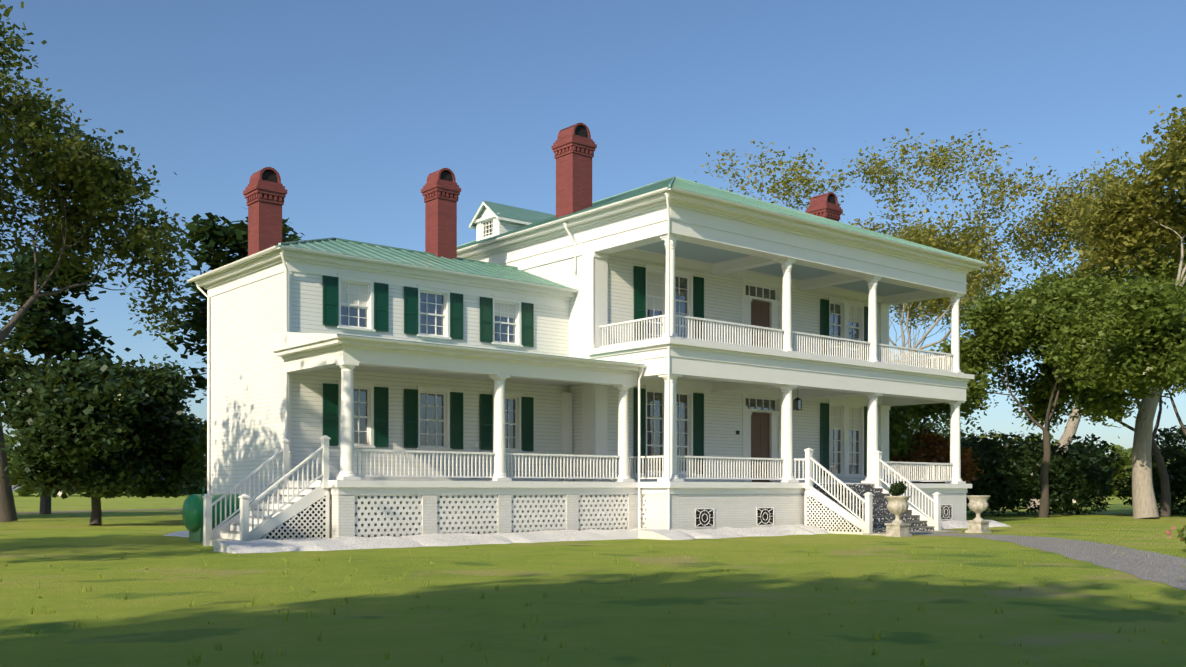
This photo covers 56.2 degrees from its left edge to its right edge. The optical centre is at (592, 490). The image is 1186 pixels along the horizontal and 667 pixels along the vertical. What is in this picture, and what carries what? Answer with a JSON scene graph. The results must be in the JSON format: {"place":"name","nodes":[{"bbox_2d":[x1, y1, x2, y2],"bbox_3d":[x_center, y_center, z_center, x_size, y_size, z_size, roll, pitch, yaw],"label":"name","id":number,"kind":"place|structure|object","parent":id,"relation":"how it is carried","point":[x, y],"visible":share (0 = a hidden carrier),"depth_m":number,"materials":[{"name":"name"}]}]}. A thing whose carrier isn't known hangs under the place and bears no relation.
{"place":"outdoors","nodes":[
{"label":"outdoors","id":0,"kind":"place"},
{"bbox_2d":[0,492,1185,666],"bbox_3d":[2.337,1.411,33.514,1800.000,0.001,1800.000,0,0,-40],"label":"ground","id":1,"kind":"structure","parent":0,"point":[154,619],"depth_m":14.18,"materials":[{"name":"green plant"}]},
{"bbox_2d":[4,433,76,496],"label":"shrub","id":2,"kind":"object","parent":1,"relation":"on","point":[24,493],"visible":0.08,"depth_m":237.43,"materials":[{"name":"green plant"}]},
{"bbox_2d":[13,463,86,493],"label":"tree","id":3,"kind":"object","parent":1,"relation":"on","point":[75,477],"visible":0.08,"depth_m":259.13,"materials":[{"name":"green plant"}]},
{"bbox_2d":[0,244,133,513],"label":"tree","id":4,"kind":"object","parent":1,"relation":"on","point":[58,333],"depth_m":63.71,"materials":[{"name":"green plant"}]},
{"bbox_2d":[0,350,206,524],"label":"tree","id":5,"kind":"object","parent":1,"relation":"on","point":[132,428],"depth_m":42.31,"materials":[{"name":"green plant"}]},
{"bbox_2d":[0,0,209,521],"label":"tree","id":6,"kind":"object","parent":1,"relation":"on","point":[91,183],"depth_m":51.32,"materials":[{"name":"green plant"}]},
{"bbox_2d":[125,464,206,495],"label":"tree","id":7,"kind":"object","parent":1,"relation":"on","point":[190,489],"visible":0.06,"depth_m":258.35,"materials":[{"name":"green plant"}]},
{"bbox_2d":[184,460,206,494],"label":"tree","id":8,"kind":"object","parent":1,"relation":"on","point":[195,488],"visible":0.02,"depth_m":295.13,"materials":[{"name":"green plant"}]},
{"bbox_2d":[186,454,206,494],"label":"tree","id":9,"kind":"object","parent":1,"relation":"on","point":[205,463],"depth_m":304.55,"materials":[{"name":"green plant"}]},
{"bbox_2d":[182,487,239,541],"bbox_3d":[-10.395,0.661,30.605,1.700,1.500,1.040,0,0,-40],"label":"oil tank","id":10,"kind":"object","parent":1,"relation":"on","point":[192,513],"visible":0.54,"depth_m":30.07,"materials":[{"name":"green metal"}]},
{"bbox_2d":[162,208,303,399],"bbox_3d":[-20.015,-7.444,64.060,10.991,17.720,10.599,0,0,-40],"label":"tree","id":11,"kind":"object","parent":1,"relation":"on","point":[215,242],"depth_m":62.59,"materials":[{"name":"green plant"}]},
{"bbox_2d":[194,190,982,502],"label":"house","id":12,"kind":"structure","parent":1,"relation":"on","point":[733,263],"depth_m":35.44,"materials":[{"name":"white wood"}]},
{"bbox_2d":[187,187,987,545],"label":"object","id":13,"kind":"object","parent":12,"relation":"attached to","point":[287,509],"visible":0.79,"depth_m":34.03,"materials":[{"name":"white"}]},
{"bbox_2d":[191,176,985,289],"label":"roofs","id":14,"kind":"structure","parent":12,"relation":"on","point":[386,253],"depth_m":36.66,"materials":[{"name":"green metal"}]},
{"bbox_2d":[243,123,842,258],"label":"chimneys","id":15,"kind":"object","parent":14,"relation":"on","point":[574,146],"visible":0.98,"depth_m":37.01,"materials":[{"name":"red brick"}]},
{"bbox_2d":[0,545,1184,666],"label":"grass tufts","id":16,"kind":"object","parent":1,"relation":"on","point":[198,660],"visible":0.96,"depth_m":12.54,"materials":[{"name":"green plant"}]},
{"bbox_2d":[329,487,966,537],"bbox_3d":[3.269,0.671,36.572,26.554,1.480,4.410,0,0,-37],"label":"foundation","id":17,"kind":"object","parent":1,"relation":"on","point":[379,511],"visible":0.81,"depth_m":32.17,"materials":[{"name":"white"}]},
{"bbox_2d":[883,496,911,536],"bbox_3d":[9.281,0.796,33.819,0.770,1.230,0.770,0,0,-40],"label":"urn","id":18,"kind":"object","parent":1,"relation":"on","point":[897,506],"visible":0.98,"depth_m":33.61,"materials":[{"name":"stone"}]},
{"bbox_2d":[889,481,906,495],"bbox_3d":[9.247,-0.033,33.785,0.667,0.483,0.520,0,0,-40],"label":"topiary","id":19,"kind":"object","parent":18,"relation":"on","point":[898,489],"visible":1,"depth_m":33.66,"materials":[{"name":"green plant"}]},
{"bbox_2d":[906,411,1004,512],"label":"tree","id":20,"kind":"object","parent":1,"relation":"on","point":[943,432],"visible":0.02,"depth_m":65.80,"materials":[{"name":"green plant"}]},
{"bbox_2d":[965,495,990,532],"bbox_3d":[12.755,0.796,36.757,0.770,1.230,0.770,0,0,-40],"label":"urn","id":21,"kind":"object","parent":1,"relation":"on","point":[978,504],"visible":1,"depth_m":36.56,"materials":[{"name":"stone"}]},
{"bbox_2d":[929,429,1055,515],"bbox_3d":[21.916,-1.007,61.868,8.711,4.917,6.700,0,0,-12],"label":"shrub","id":22,"kind":"object","parent":1,"relation":"on","point":[1004,487],"visible":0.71,"depth_m":60.58,"materials":[{"name":"green plant"}]},
{"bbox_2d":[977,433,1013,484],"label":"bush","id":23,"kind":"object","parent":1,"relation":"on","point":[993,436],"depth_m":276.89,"materials":[{"name":"green plant"}]},
{"bbox_2d":[932,258,1135,517],"bbox_3d":[23.062,-5.199,56.218,10.664,13.369,11.228,0,0,-40],"label":"tree","id":24,"kind":"object","parent":1,"relation":"on","point":[1048,303],"depth_m":55.12,"materials":[{"name":"green plant"}]},
{"bbox_2d":[1011,432,1058,459],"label":"bush","id":25,"kind":"object","parent":1,"relation":"on","point":[1056,441],"visible":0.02,"depth_m":275.43,"materials":[{"name":"green plant"}]},
{"bbox_2d":[1001,432,1120,514],"bbox_3d":[26.785,-0.959,64.074,8.061,4.881,6.490,0,0,-40],"label":"shrub","id":26,"kind":"object","parent":1,"relation":"on","point":[1078,474],"visible":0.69,"depth_m":62.52,"materials":[{"name":"green plant"}]},
{"bbox_2d":[962,147,1184,510],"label":"tree","id":27,"kind":"object","parent":1,"relation":"on","point":[1061,211],"depth_m":74.83,"materials":[{"name":"green plant"}]},
{"bbox_2d":[1068,439,1113,496],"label":"bush","id":28,"kind":"object","parent":1,"relation":"on","point":[1084,457],"visible":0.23,"depth_m":233.95,"materials":[{"name":"green plant"}]},
{"bbox_2d":[1012,248,1185,516],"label":"tree","id":29,"kind":"object","parent":1,"relation":"on","point":[1065,393],"depth_m":57.95,"materials":[{"name":"green plant"}]},
{"bbox_2d":[1097,445,1123,495],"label":"bush","id":30,"kind":"object","parent":1,"relation":"on","point":[1118,447],"visible":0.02,"depth_m":260.74,"materials":[{"name":"green plant"}]},
{"bbox_2d":[1107,448,1177,496],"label":"shrub","id":31,"kind":"object","parent":1,"relation":"on","point":[1126,457],"visible":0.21,"depth_m":236.38,"materials":[{"name":"green plant"}]},
{"bbox_2d":[1113,425,1185,515],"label":"shrub","id":32,"kind":"object","parent":1,"relation":"on","point":[1174,467],"visible":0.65,"depth_m":62.95,"materials":[{"name":"green plant"}]},
{"bbox_2d":[1177,525,1185,543],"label":"flowering plant","id":33,"kind":"object","parent":1,"relation":"on","point":[1182,535],"visible":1,"depth_m":25.26,"materials":[{"name":"green plant"}]},
{"bbox_2d":[1165,527,1182,539],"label":"flowers","id":34,"kind":"object","parent":33,"relation":"attached to","point":[1168,531],"visible":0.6,"depth_m":25.60,"materials":[{"name":"pink plant"}]},
{"bbox_3d":[15.886,-0.648,55.355,4.268,4.173,4.125,0,0,-40],"label":"red maple wood","id":35,"kind":"object","parent":1,"relation":"on","visible":0},
{"bbox_2d":[889,429,983,485],"bbox_3d":[15.825,-1.588,55.496,6.353,3.722,5.259,0,0,-7],"label":"shrub","id":36,"kind":"object","parent":35,"relation":"attached to","point":[933,450],"visible":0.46,"depth_m":54.09,"materials":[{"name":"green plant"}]},
{"bbox_2d":[0,0,1185,491],"label":"sky","id":37,"kind":"structure","parent":0,"point":[353,104],"materials":[{"name":"blue"}]},
{"bbox_2d":[16,508,1185,589],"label":"gravel path","id":38,"kind":"structure","parent":0,"point":[1157,567],"depth_m":28.18,"materials":[{"name":"gravel"}]},
{"bbox_2d":[694,128,1062,358],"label":"tree","id":39,"kind":"object","parent":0,"point":[956,246],"depth_m":69.72,"materials":[{"name":"green plant"}]},
{"bbox_2d":[889,341,998,482],"bbox_3d":[15.801,-2.927,55.753,8.059,8.765,7.756,0,0,-40],"label":"tree","id":40,"kind":"object","parent":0,"point":[899,439],"depth_m":54.02,"materials":[{"name":"green plant"}]},
{"bbox_2d":[885,217,1015,363],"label":"tree","id":41,"kind":"object","parent":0,"point":[937,310],"depth_m":93.70,"materials":[{"name":"green plant"}]},
{"bbox_2d":[1051,265,1185,438],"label":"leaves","id":42,"kind":"object","parent":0,"point":[1138,297],"depth_m":48.13,"materials":[{"name":"green plant"}]},
{"bbox_2d":[1056,94,1185,518],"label":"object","id":43,"kind":"object","parent":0,"point":[1153,199],"depth_m":55.88,"materials":[{"name":"green plant"}]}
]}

